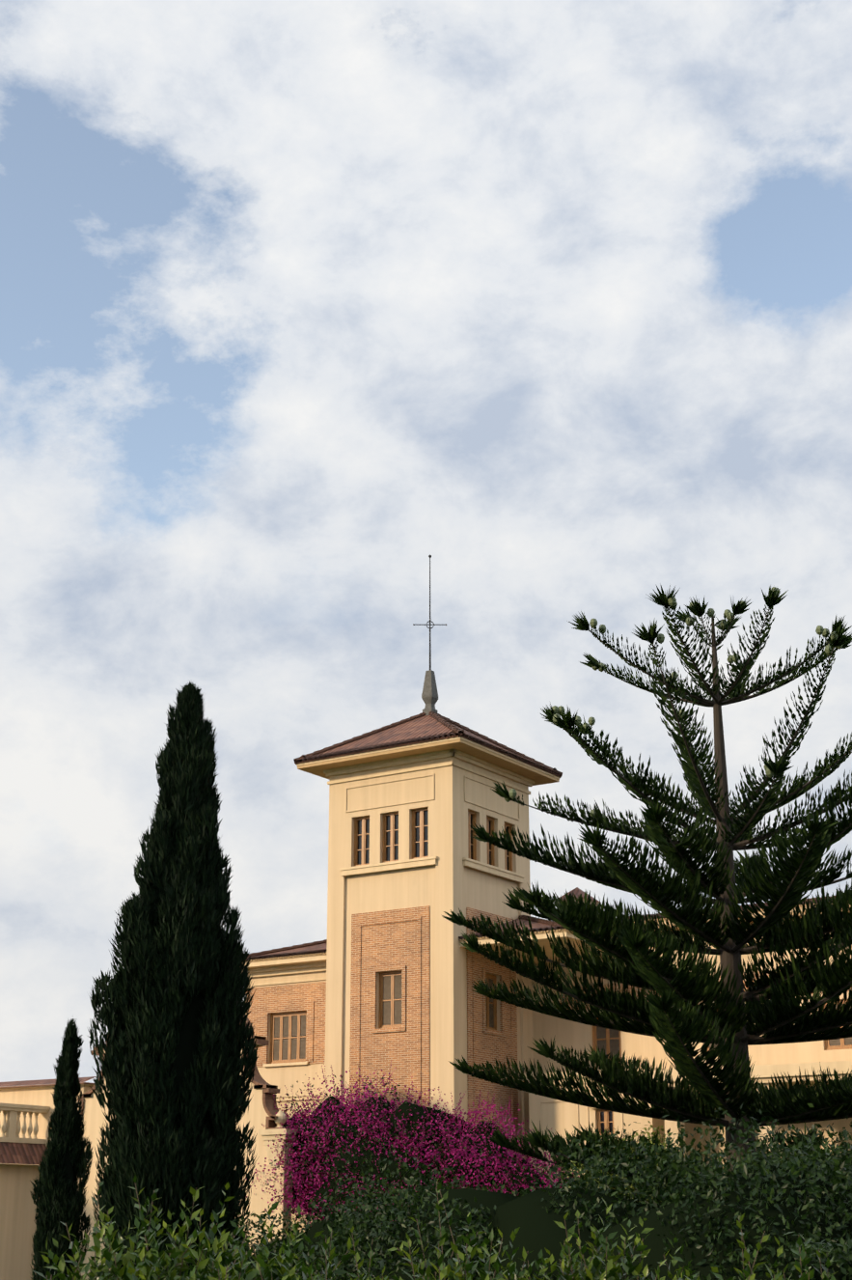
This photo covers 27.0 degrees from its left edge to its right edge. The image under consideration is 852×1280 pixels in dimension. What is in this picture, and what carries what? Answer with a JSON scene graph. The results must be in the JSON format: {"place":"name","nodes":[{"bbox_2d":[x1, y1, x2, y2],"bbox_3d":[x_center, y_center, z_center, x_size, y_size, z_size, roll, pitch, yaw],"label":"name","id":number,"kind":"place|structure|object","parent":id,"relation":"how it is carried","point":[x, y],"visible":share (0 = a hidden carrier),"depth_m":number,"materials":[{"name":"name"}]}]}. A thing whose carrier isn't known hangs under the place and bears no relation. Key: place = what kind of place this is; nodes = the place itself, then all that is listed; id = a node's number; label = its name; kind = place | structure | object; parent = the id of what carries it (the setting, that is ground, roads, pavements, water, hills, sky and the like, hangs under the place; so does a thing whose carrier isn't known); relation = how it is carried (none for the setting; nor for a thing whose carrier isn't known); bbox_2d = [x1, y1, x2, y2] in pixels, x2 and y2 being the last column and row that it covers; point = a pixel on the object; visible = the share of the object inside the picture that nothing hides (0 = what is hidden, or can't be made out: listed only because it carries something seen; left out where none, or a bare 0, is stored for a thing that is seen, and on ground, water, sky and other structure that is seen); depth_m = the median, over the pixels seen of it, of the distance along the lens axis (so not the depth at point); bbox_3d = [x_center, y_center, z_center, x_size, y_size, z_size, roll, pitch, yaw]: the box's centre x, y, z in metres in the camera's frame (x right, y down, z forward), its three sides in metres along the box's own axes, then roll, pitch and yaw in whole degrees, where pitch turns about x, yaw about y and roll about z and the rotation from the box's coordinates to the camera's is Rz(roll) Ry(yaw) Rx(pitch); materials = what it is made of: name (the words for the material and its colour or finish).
{"place":"outdoors","nodes":[
{"label":"outdoors","id":0,"kind":"place"},
{"bbox_2d":[0,0,851,1086],"label":"sky","id":1,"kind":"structure","parent":0,"point":[304,304],"materials":[{"name":"white"}]},
{"label":"ground","id":2,"kind":"structure","parent":0,"visible":0},
{"bbox_2d":[29,1017,94,1279],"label":"cypress","id":3,"kind":"object","parent":2,"relation":"on","point":[58,1195],"visible":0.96,"depth_m":41.80,"materials":[{"name":"green plant"}]},
{"bbox_2d":[87,680,259,1278],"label":"tall cypress","id":4,"kind":"object","parent":2,"relation":"on","point":[171,1013],"visible":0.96,"depth_m":40.42,"materials":[{"name":"green plant"}]},
{"bbox_2d":[76,1016,297,1279],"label":"wall","id":5,"kind":"structure","parent":2,"relation":"on","point":[261,1111],"depth_m":51.51,"materials":[{"name":"beige paint"}]},
{"bbox_2d":[246,1060,585,1230],"bbox_3d":[-0.306,14.460,49.411,12.051,5.595,4.017,-12,-21,31],"label":"bougainvillea","id":6,"kind":"object","parent":5,"relation":"attached to","point":[408,1131],"visible":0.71,"depth_m":49.12,"materials":[{"name":"purple plant"}]},
{"bbox_2d":[30,1174,837,1279],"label":"shrubs","id":7,"kind":"object","parent":2,"relation":"on","point":[151,1263],"visible":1,"depth_m":8.62,"materials":[{"name":"green plant"}]},
{"bbox_2d":[213,1084,851,1279],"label":"dark shrubs","id":8,"kind":"object","parent":2,"relation":"on","point":[699,1216],"visible":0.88,"depth_m":28.41,"materials":[{"name":"green plant"}]},
{"bbox_2d":[242,554,851,1231],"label":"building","id":9,"kind":"structure","parent":2,"relation":"on","point":[387,971],"depth_m":58.50,"materials":[{"name":"beige paint"}]},
{"bbox_2d":[0,1076,95,1279],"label":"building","id":10,"kind":"structure","parent":9,"relation":"part of","point":[26,1109],"depth_m":58.20,"materials":[{"name":"beige paint"}]},
{"bbox_2d":[560,1120,695,1201],"bbox_3d":[4.113,11.509,35.872,3.582,3.485,2.323,-6,-19,17],"label":"yellow green shrub","id":11,"kind":"object","parent":2,"relation":"on","point":[651,1141],"visible":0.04,"depth_m":35.81,"materials":[{"name":"green plant"}]},
{"bbox_2d":[442,583,851,1186],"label":"norfolk pine","id":12,"kind":"object","parent":2,"relation":"on","point":[734,1019],"visible":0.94,"depth_m":37.15,"materials":[{"name":"green plant"}]},
{"bbox_2d":[788,1237,851,1279],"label":"clipped hedge","id":13,"kind":"object","parent":2,"relation":"on","point":[842,1264],"visible":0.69,"depth_m":9.16,"materials":[{"name":"green plant"}]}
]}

